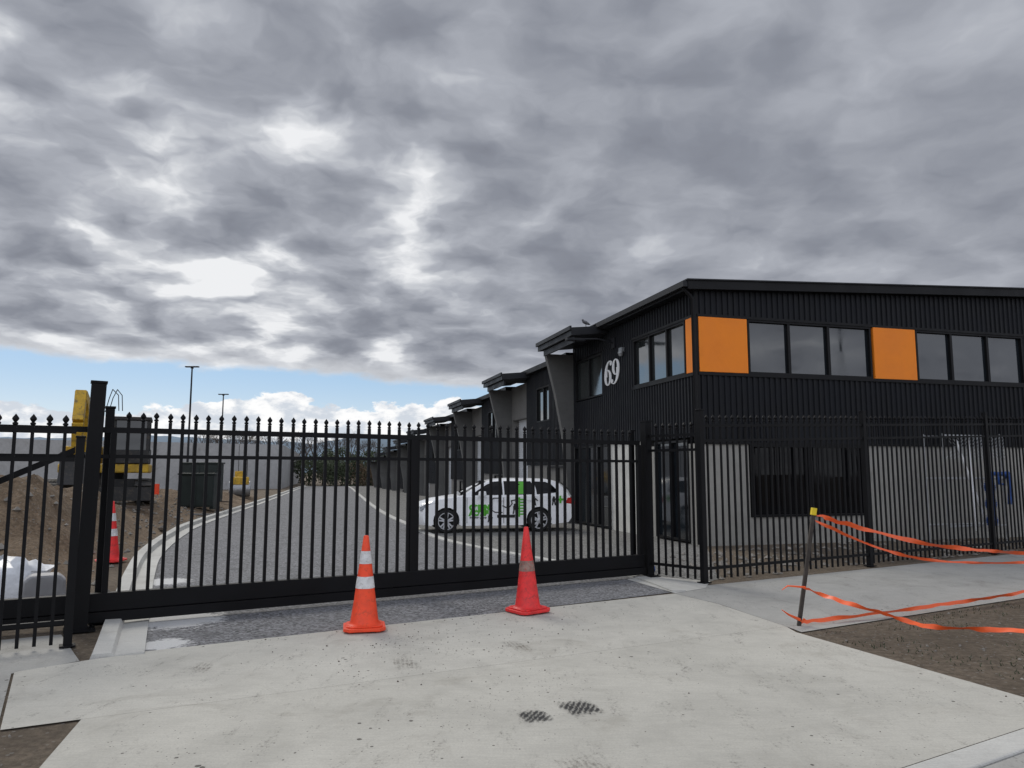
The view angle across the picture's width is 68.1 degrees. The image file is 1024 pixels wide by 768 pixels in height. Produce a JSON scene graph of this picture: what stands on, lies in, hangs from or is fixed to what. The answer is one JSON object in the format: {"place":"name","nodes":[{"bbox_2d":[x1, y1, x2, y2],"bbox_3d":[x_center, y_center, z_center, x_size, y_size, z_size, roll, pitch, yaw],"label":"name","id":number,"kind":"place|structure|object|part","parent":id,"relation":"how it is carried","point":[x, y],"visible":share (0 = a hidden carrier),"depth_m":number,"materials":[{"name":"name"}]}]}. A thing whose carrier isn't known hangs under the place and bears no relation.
{"place":"outdoors","nodes":[
{"label":"outdoors","id":0,"kind":"place"},
{"bbox_2d":[0,435,403,472],"bbox_3d":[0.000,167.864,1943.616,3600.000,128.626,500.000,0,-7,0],"label":"hills","id":1,"kind":"structure","parent":0,"point":[177,439],"depth_m":2082.27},
{"bbox_2d":[145,486,670,650],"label":"driveway road","id":2,"kind":"structure","parent":0,"point":[171,632],"depth_m":11.76,"materials":[{"name":"grey asphalt"}]},
{"bbox_2d":[89,485,306,659],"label":"driveway kerb","id":3,"kind":"structure","parent":2,"relation":"on","point":[118,637],"depth_m":10.07,"materials":[{"name":"concrete"}]},
{"bbox_2d":[0,474,1023,767],"bbox_3d":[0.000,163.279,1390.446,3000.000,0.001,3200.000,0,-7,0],"label":"ground","id":4,"kind":"structure","parent":0,"point":[30,746],"depth_m":7.65,"materials":[{"name":"soil"}]},
{"bbox_2d":[0,554,53,598],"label":"builders bag","id":5,"kind":"object","parent":4,"relation":"on","point":[13,576],"visible":0.43,"depth_m":9.81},
{"bbox_2d":[0,634,78,714],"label":"footpath","id":6,"kind":"structure","parent":4,"relation":"on","point":[25,655],"depth_m":6.79,"materials":[{"name":"concrete"}]},
{"bbox_2d":[0,414,85,649],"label":"picket fence","id":7,"kind":"object","parent":6,"relation":"on","point":[67,621],"visible":1,"depth_m":7.15,"materials":[{"name":"black metal"}]},
{"bbox_2d":[22,572,65,597],"bbox_3d":[-5.550,2.478,8.974,0.600,0.450,0.400,4,-8,-30],"label":"gate motor","id":8,"kind":"object","parent":4,"relation":"on","point":[30,581],"visible":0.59,"depth_m":8.88,"materials":[{"name":"grey plastic"}]},
{"bbox_2d":[63,380,107,632],"bbox_3d":[-4.487,1.274,8.040,0.290,2.625,0.290,5,-8,-30],"label":"gate post","id":9,"kind":"object","parent":4,"relation":"on","point":[90,493],"visible":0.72,"depth_m":7.98,"materials":[{"name":"black metal"}]},
{"bbox_2d":[0,412,645,630],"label":"sliding gate","id":10,"kind":"structure","parent":9,"relation":"attached to","point":[188,599],"depth_m":9.63,"materials":[{"name":"black metal"}]},
{"bbox_2d":[88,406,115,624],"bbox_3d":[-4.532,1.439,8.414,0.180,2.385,0.180,4,-8,-30],"label":"gate post","id":11,"kind":"object","parent":4,"relation":"on","point":[110,416],"visible":0.51,"depth_m":8.38,"materials":[{"name":"black metal"}]},
{"bbox_2d":[94,501,126,562],"bbox_3d":[-7.350,2.701,13.881,0.495,1.100,0.495,1,-7,-5],"label":"traffic cone","id":12,"kind":"object","parent":4,"relation":"on","point":[114,552],"visible":0.41,"depth_m":13.81,"materials":[{"name":"orange plastic"}]},
{"bbox_2d":[0,474,261,584],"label":"dirt mound","id":13,"kind":"object","parent":4,"relation":"on","point":[17,522],"visible":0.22,"depth_m":14.19,"materials":[{"name":"soil"}]},
{"bbox_2d":[47,389,152,501],"bbox_3d":[-14.181,2.200,26.432,3.154,3.793,4.739,3,-7,-24],"label":"excavator","id":14,"kind":"object","parent":13,"relation":"on","point":[80,415],"visible":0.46,"depth_m":25.81,"materials":[{"name":"yellow metal"}]},
{"bbox_2d":[116,420,146,449],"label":"cab window","id":15,"kind":"structure","parent":14,"relation":"in","point":[134,444],"depth_m":26.30,"materials":[{"name":"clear glass"}]},
{"bbox_2d":[121,505,149,508],"bbox_3d":[-12.300,3.924,24.209,1.300,0.060,0.120,6,-9,-22],"label":"timber offcut","id":16,"kind":"object","parent":13,"relation":"on","point":[146,507],"visible":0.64,"depth_m":24.26,"materials":[{"name":"brown wood"}]},
{"bbox_2d":[154,484,159,497],"bbox_3d":[-15.603,4.665,32.695,0.700,0.700,0.070,1,-7,-10],"label":"works sign","id":17,"kind":"object","parent":13,"relation":"on","point":[157,486],"visible":0.33,"depth_m":32.72,"materials":[{"name":"metal"}]},
{"bbox_2d":[178,473,216,509],"bbox_3d":[-12.900,4.410,31.199,1.450,1.470,1.120,1,-7,-10],"label":"site cabinet","id":18,"kind":"object","parent":13,"relation":"on","point":[199,490],"visible":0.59,"depth_m":30.72,"materials":[{"name":"grey metal"}]},
{"bbox_3d":[-13.119,4.331,30.648,0.605,1.180,0.019,1,-7,-10],"label":"cabinet door","id":19,"kind":"part","parent":18,"relation":"part of","materials":[{"name":"green metal"}]},
{"bbox_3d":[-12.504,4.343,30.756,0.605,1.180,0.019,1,-7,-10],"label":"cabinet door","id":20,"kind":"part","parent":18,"relation":"part of","materials":[{"name":"green metal"}]},
{"bbox_2d":[182,462,224,501],"bbox_3d":[-14.000,4.429,34.217,1.700,1.770,1.120,1,-7,-8],"label":"site cabinet","id":21,"kind":"object","parent":13,"relation":"on","point":[200,467],"visible":0.22,"depth_m":33.82,"materials":[{"name":"grey metal"}]},
{"bbox_3d":[-14.300,4.350,33.665,0.730,1.480,0.019,1,-7,-8],"label":"cabinet door","id":22,"kind":"part","parent":21,"relation":"part of","materials":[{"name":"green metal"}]},
{"bbox_3d":[-13.558,4.362,33.769,0.730,1.480,0.019,1,-7,-8],"label":"cabinet door","id":23,"kind":"part","parent":21,"relation":"part of","materials":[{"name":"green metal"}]},
{"bbox_2d":[229,459,250,496],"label":"road roller","id":24,"kind":"object","parent":13,"relation":"on","point":[237,483],"visible":0.65,"depth_m":44.45,"materials":[{"name":"metal"}]},
{"bbox_2d":[0,438,278,489],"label":"concrete wall","id":25,"kind":"structure","parent":4,"relation":"on","point":[23,446],"depth_m":69.28,"materials":[{"name":"concrete"}]},
{"bbox_2d":[185,366,198,461],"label":"street lamp","id":26,"kind":"object","parent":4,"relation":"on","point":[189,421],"visible":0.79,"depth_m":61.13,"materials":[{"name":"black metal"}]},
{"bbox_2d":[190,435,224,442],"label":"bare tree","id":27,"kind":"object","parent":4,"relation":"on","point":[204,436],"visible":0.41,"depth_m":99.70,"materials":[{"name":"grey plant"}]},
{"bbox_2d":[218,394,228,415],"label":"street lamp","id":28,"kind":"object","parent":4,"relation":"on","point":[223,395],"visible":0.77,"depth_m":82.28,"materials":[{"name":"grey metal"}]},
{"bbox_2d":[210,428,252,443],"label":"bare tree","id":29,"kind":"object","parent":4,"relation":"on","point":[216,439],"visible":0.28,"depth_m":96.94,"materials":[{"name":"grey plant"}]},
{"bbox_2d":[226,436,264,443],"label":"bare tree","id":30,"kind":"object","parent":4,"relation":"on","point":[250,439],"visible":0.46,"depth_m":92.48,"materials":[{"name":"grey plant"}]},
{"bbox_2d":[255,437,288,446],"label":"bare tree","id":31,"kind":"object","parent":4,"relation":"on","point":[274,441],"visible":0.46,"depth_m":94.21,"materials":[{"name":"grey plant"}]},
{"bbox_2d":[281,445,299,488],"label":"concrete wall","id":32,"kind":"structure","parent":4,"relation":"on","point":[285,475],"depth_m":82.84,"materials":[{"name":"concrete"}]},
{"bbox_2d":[288,440,312,482],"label":"bare tree","id":33,"kind":"object","parent":4,"relation":"on","point":[306,448],"visible":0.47,"depth_m":110.96,"materials":[{"name":"grey plant"}]},
{"bbox_2d":[287,431,333,483],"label":"bare tree","id":34,"kind":"object","parent":4,"relation":"on","point":[307,440],"visible":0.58,"depth_m":105.24,"materials":[{"name":"grey plant"}]},
{"bbox_2d":[294,449,334,484],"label":"bush","id":35,"kind":"object","parent":4,"relation":"on","point":[297,465],"visible":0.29,"depth_m":93.59,"materials":[{"name":"green plant"}]},
{"bbox_2d":[300,455,344,485],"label":"bush","id":36,"kind":"object","parent":4,"relation":"on","point":[319,465],"visible":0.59,"depth_m":89.43,"materials":[{"name":"green plant"}]},
{"bbox_2d":[312,439,343,483],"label":"bare tree","id":37,"kind":"object","parent":4,"relation":"on","point":[329,444],"visible":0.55,"depth_m":107.16,"materials":[{"name":"grey plant"}]},
{"bbox_2d":[320,446,366,482],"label":"tree","id":38,"kind":"object","parent":4,"relation":"on","point":[340,450],"visible":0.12,"depth_m":99.21,"materials":[{"name":"green plant"}]},
{"bbox_2d":[320,450,373,485],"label":"bush","id":39,"kind":"object","parent":4,"relation":"on","point":[342,480],"visible":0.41,"depth_m":90.70,"materials":[{"name":"green plant"}]},
{"bbox_2d":[331,432,365,463],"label":"bare tree","id":40,"kind":"object","parent":4,"relation":"on","point":[352,442],"visible":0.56,"depth_m":104.07,"materials":[{"name":"grey plant"}]},
{"bbox_2d":[349,461,372,485],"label":"bush","id":41,"kind":"object","parent":4,"relation":"on","point":[362,467],"visible":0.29,"depth_m":89.52,"materials":[{"name":"green plant"}]},
{"bbox_2d":[343,450,381,483],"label":"tree","id":42,"kind":"object","parent":4,"relation":"on","point":[365,453],"visible":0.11,"depth_m":97.50,"materials":[{"name":"green plant"}]},
{"bbox_2d":[355,439,384,483],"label":"bare tree","id":43,"kind":"object","parent":4,"relation":"on","point":[372,445],"visible":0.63,"depth_m":105.37,"materials":[{"name":"grey plant"}]},
{"bbox_2d":[370,455,385,487],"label":"warehouse unit","id":44,"kind":"structure","parent":4,"relation":"on","point":[373,465],"depth_m":81.88,"materials":[{"name":"black metal"}]},
{"bbox_2d":[374,450,396,489],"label":"warehouse unit","id":45,"kind":"structure","parent":4,"relation":"on","point":[383,470],"depth_m":74.71,"materials":[{"name":"black metal"}]},
{"bbox_2d":[0,593,785,729],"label":"footpath","id":46,"kind":"structure","parent":4,"relation":"on","point":[116,685],"depth_m":6.81,"materials":[{"name":"concrete"}]},
{"bbox_2d":[343,535,385,632],"bbox_3d":[-1.545,2.086,7.972,0.430,0.970,0.430,1,-7,-12],"label":"traffic cone","id":47,"kind":"object","parent":46,"relation":"on","point":[364,616],"visible":1,"depth_m":7.87,"materials":[{"name":"orange plastic"}]},
{"bbox_2d":[505,527,549,615],"bbox_3d":[0.176,2.191,8.961,0.430,0.990,0.430,3,-7,-35],"label":"traffic cone","id":48,"kind":"object","parent":46,"relation":"on","point":[527,602],"visible":1,"depth_m":8.86,"materials":[{"name":"orange plastic"}]},
{"bbox_2d":[146,606,1006,731],"bbox_3d":[0.098,2.366,6.205,6.312,0.016,4.715,4,-8,-30],"label":"grit","id":49,"kind":"object","parent":46,"relation":"on","point":[456,650],"visible":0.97,"depth_m":7.05,"materials":[{"name":"grey gravel"}]},
{"bbox_2d":[382,443,406,491],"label":"warehouse unit","id":50,"kind":"structure","parent":4,"relation":"on","point":[393,470],"depth_m":67.54,"materials":[{"name":"black metal"}]},
{"bbox_2d":[393,439,406,492],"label":"warehouse unit","id":51,"kind":"structure","parent":4,"relation":"on","point":[403,464],"depth_m":60.47,"materials":[{"name":"black metal"}]},
{"bbox_2d":[406,424,444,496],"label":"warehouse unit","id":52,"kind":"structure","parent":4,"relation":"on","point":[422,482],"depth_m":51.22,"materials":[{"name":"black metal"}]},
{"bbox_2d":[424,408,475,495],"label":"warehouse unit","id":53,"kind":"structure","parent":4,"relation":"on","point":[432,421],"depth_m":45.14,"materials":[{"name":"black metal"}]},
{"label":"roller door","id":54,"kind":"part","parent":53,"relation":"part of","materials":[{"name":"metal"}]},
{"bbox_2d":[457,433,460,450],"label":"window","id":55,"kind":"structure","parent":53,"relation":"in","point":[458,444],"depth_m":42.25,"materials":[{"name":"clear glass"}]},
{"bbox_2d":[447,387,513,486],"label":"warehouse unit","id":56,"kind":"structure","parent":4,"relation":"on","point":[479,417],"depth_m":37.95,"materials":[{"name":"black metal"}]},
{"bbox_3d":[-1.477,4.683,37.991,0.050,4.230,1.980,2,-7,-16],"label":"roller door","id":57,"kind":"part","parent":56,"relation":"part of","materials":[{"name":"metal"}]},
{"bbox_2d":[488,411,495,436],"bbox_3d":[-0.880,1.907,35.198,0.110,1.300,1.500,2,-7,-16],"label":"window","id":58,"kind":"structure","parent":56,"relation":"in","point":[491,420],"depth_m":35.18,"materials":[{"name":"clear glass"}]},
{"bbox_2d":[0,480,1022,591],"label":"rubble","id":59,"kind":"object","parent":4,"relation":"on","point":[17,509],"visible":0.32,"depth_m":15.13,"materials":[{"name":"stone"}]},
{"bbox_2d":[0,606,1023,765],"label":"loose stones","id":60,"kind":"object","parent":4,"relation":"on","point":[983,649],"visible":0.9,"depth_m":7.21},
{"bbox_2d":[482,352,580,482],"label":"warehouse unit","id":61,"kind":"structure","parent":4,"relation":"on","point":[529,404],"depth_m":29.59,"materials":[{"name":"metal"}]},
{"bbox_3d":[0.591,3.523,30.868,0.050,4.230,1.980,2,-7,-16],"label":"roller door","id":62,"kind":"part","parent":61,"relation":"part of","materials":[{"name":"metal"}]},
{"bbox_2d":[536,385,548,422],"bbox_3d":[1.187,0.746,28.075,0.110,1.300,1.500,2,-7,-16],"label":"window","id":63,"kind":"structure","parent":61,"relation":"in","point":[542,393],"depth_m":28.30,"materials":[{"name":"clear glass"}]},
{"bbox_2d":[39,627,1023,767],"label":"driveway crossing","id":64,"kind":"object","parent":4,"relation":"on","point":[751,699],"visible":1,"depth_m":5.07,"materials":[{"name":"concrete"}]},
{"bbox_2d":[519,710,551,722],"bbox_3d":[0.150,2.238,5.106,0.280,0.001,0.395,2,-7,-14],"label":"tyre mark","id":65,"kind":"object","parent":64,"relation":"on","point":[535,717],"visible":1,"depth_m":5.09,"materials":[{"name":"grey rubber"}]},
{"bbox_2d":[559,701,599,713],"bbox_3d":[0.470,2.260,5.295,0.360,0.001,0.494,2,-7,-20],"label":"tyre mark","id":66,"kind":"object","parent":64,"relation":"on","point":[580,708],"visible":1,"depth_m":5.29,"materials":[{"name":"grey rubber"}]},
{"bbox_2d":[350,486,716,580],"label":"forecourt","id":67,"kind":"structure","parent":4,"relation":"on","point":[392,511],"depth_m":18.33,"materials":[{"name":"concrete"}]},
{"bbox_2d":[419,478,574,532],"bbox_3d":[-0.592,3.429,21.669,4.560,1.476,2.080,1,-7,-12],"label":"parked car","id":68,"kind":"object","parent":67,"relation":"on","point":[441,503],"visible":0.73,"depth_m":20.91,"materials":[{"name":"white paint"}]},
{"bbox_3d":[-0.704,2.879,20.941,0.880,0.385,0.184,1,-7,-12],"label":"side window","id":69,"kind":"part","parent":68,"relation":"part of","materials":[{"name":"black glass"}]},
{"bbox_3d":[0.197,2.895,21.130,0.860,0.375,0.181,1,-7,-12],"label":"side window","id":70,"kind":"part","parent":68,"relation":"part of","materials":[{"name":"black glass"}]},
{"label":"side window","id":71,"kind":"part","parent":68,"relation":"part of","materials":[{"name":"black glass"}]},
{"bbox_2d":[348,486,685,592],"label":"forecourt kerb","id":72,"kind":"structure","parent":67,"relation":"on","point":[664,585],"depth_m":15.12,"materials":[{"name":"concrete"}]},
{"bbox_2d":[627,430,635,554],"bbox_3d":[1.933,1.903,12.147,0.140,2.325,0.140,4,-8,-30],"label":"gate post","id":73,"kind":"object","parent":72,"relation":"on","point":[633,496],"visible":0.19,"depth_m":12.13,"materials":[{"name":"black metal"}]},
{"bbox_2d":[627,577,709,592],"bbox_3d":[2.234,2.944,11.159,1.311,0.001,1.351,-5,-9,39],"label":"concrete apron","id":74,"kind":"object","parent":67,"relation":"on","point":[687,584],"visible":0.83,"depth_m":11.19,"materials":[{"name":"grey concrete"}]},
{"bbox_2d":[639,420,660,577],"bbox_3d":[2.161,1.822,12.105,0.260,2.475,0.260,4,-8,-30],"label":"gate post","id":75,"kind":"object","parent":74,"relation":"on","point":[647,494],"visible":0.8,"depth_m":12.06,"materials":[{"name":"black metal"}]},
{"bbox_2d":[649,422,699,578],"bbox_3d":[2.516,1.778,11.736,0.060,2.367,0.887,6,-9,-43],"label":"picket fence","id":76,"kind":"object","parent":75,"relation":"attached to","point":[663,450],"visible":1,"depth_m":11.71,"materials":[{"name":"black metal"}]},
{"bbox_2d":[536,278,1023,545],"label":"office building","id":77,"kind":"structure","parent":4,"relation":"on","point":[679,353],"depth_m":18.69,"materials":[{"name":"metal"}]},
{"bbox_2d":[575,353,602,401],"bbox_3d":[2.448,-0.184,23.755,0.110,1.290,2.250,2,-7,-16],"label":"window","id":78,"kind":"structure","parent":77,"relation":"in","point":[589,372],"depth_m":23.73,"materials":[{"name":"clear glass"}]},
{"bbox_2d":[633,321,686,386],"bbox_3d":[3.742,-0.705,19.272,0.110,1.290,2.860,2,-7,-16],"label":"window","id":79,"kind":"structure","parent":77,"relation":"in","point":[659,355],"depth_m":19.24,"materials":[{"name":"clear glass"}]},
{"bbox_2d":[654,440,690,541],"bbox_3d":[3.902,2.559,18.332,0.110,2.350,1.700,2,-7,-16],"label":"glass door","id":80,"kind":"structure","parent":77,"relation":"in","point":[680,442],"depth_m":18.31,"materials":[{"name":"black glass"}]},
{"bbox_2d":[748,445,863,516],"bbox_3d":[7.012,2.279,17.874,3.200,1.660,0.110,2,-7,-16],"label":"window","id":81,"kind":"structure","parent":77,"relation":"in","point":[749,446],"depth_m":17.84,"materials":[{"name":"black glass"}]},
{"bbox_2d":[747,319,872,378],"bbox_3d":[7.199,-0.819,18.289,3.490,1.290,0.110,2,-7,-16],"label":"window","id":82,"kind":"structure","parent":77,"relation":"in","point":[774,347],"depth_m":18.31,"materials":[{"name":"grey glass"}]},
{"bbox_2d":[915,330,1023,384],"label":"window","id":83,"kind":"structure","parent":77,"relation":"in","point":[940,356],"depth_m":19.63,"materials":[{"name":"grey glass"}]},
{"bbox_2d":[675,554,1023,631],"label":"footpath","id":84,"kind":"structure","parent":4,"relation":"on","point":[891,588],"depth_m":10.55,"materials":[{"name":"concrete"}]},
{"bbox_2d":[797,507,816,625],"bbox_3d":[3.187,2.005,8.203,0.053,1.330,0.052,10,-7,1],"label":"wooden stake","id":85,"kind":"object","parent":84,"relation":"on","point":[813,512],"visible":0.79,"depth_m":8.20,"materials":[{"name":"brown wood"}]},
{"bbox_2d":[782,610,800,620],"bbox_3d":[2.970,2.465,8.072,0.247,0.139,0.033,2,-7,-19],"label":"tape end","id":86,"kind":"object","parent":85,"relation":"attached to","point":[794,617],"visible":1,"depth_m":8.07,"materials":[{"name":"orange plastic"}]},
{"bbox_2d":[782,585,805,589],"bbox_3d":[3.014,2.179,8.112,0.278,0.051,0.022,1,-7,-9],"label":"tape end","id":87,"kind":"object","parent":85,"relation":"attached to","point":[794,586],"visible":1,"depth_m":8.11,"materials":[{"name":"orange plastic"}]},
{"bbox_2d":[803,587,1023,632],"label":"barrier tape","id":88,"kind":"object","parent":85,"relation":"attached to","point":[930,626],"visible":1,"depth_m":7.09,"materials":[{"name":"orange plastic"}]},
{"bbox_2d":[815,520,1023,563],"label":"barrier tape","id":89,"kind":"object","parent":85,"relation":"attached to","point":[895,552],"visible":1,"depth_m":9.04,"materials":[{"name":"orange plastic"}]},
{"bbox_2d":[816,514,1023,554],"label":"barrier tape","id":90,"kind":"object","parent":85,"relation":"attached to","point":[901,538],"visible":1,"depth_m":9.07,"materials":[{"name":"orange plastic"}]},
{"bbox_2d":[800,590,1023,623],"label":"barrier tape","id":91,"kind":"object","parent":84,"relation":"on","point":[833,618],"visible":0.98,"depth_m":8.83,"materials":[{"name":"orange plastic"}]},
{"bbox_2d":[695,409,1023,583],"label":"picket fence","id":92,"kind":"object","parent":4,"relation":"on","point":[864,438],"visible":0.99,"depth_m":13.35,"materials":[{"name":"black metal"}]},
{"bbox_2d":[826,602,1023,678],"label":"grass shoots","id":93,"kind":"object","parent":4,"relation":"on","point":[948,630],"depth_m":7.27,"materials":[{"name":"green plant"}]},
{"bbox_2d":[905,729,1023,767],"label":"street kerb","id":94,"kind":"structure","parent":4,"relation":"on","point":[993,750],"depth_m":4.40,"materials":[{"name":"concrete"}]},
{"bbox_2d":[923,434,1007,541],"bbox_3d":[10.840,2.475,18.048,1.784,2.550,0.742,2,-7,-16],"label":"scaffold frame","id":95,"kind":"object","parent":4,"relation":"on","point":[963,524],"visible":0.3,"depth_m":17.86,"materials":[{"name":"white paint"}]},
{"bbox_2d":[983,471,1011,525],"bbox_3d":[11.339,2.668,17.628,0.780,1.270,0.266,2,-7,-16],"label":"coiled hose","id":96,"kind":"object","parent":95,"relation":"hanging from","point":[995,489],"visible":0.23,"depth_m":17.64,"materials":[{"name":"blue rubber"}]},
{"bbox_2d":[983,753,1023,767],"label":"street gutter","id":97,"kind":"object","parent":4,"relation":"on","point":[1017,761],"depth_m":4.30,"materials":[{"name":"concrete"}]},
{"bbox_2d":[0,0,1023,443],"label":"sky","id":98,"kind":"structure","parent":0,"point":[353,211],"materials":[{"name":"grey"}]}
]}

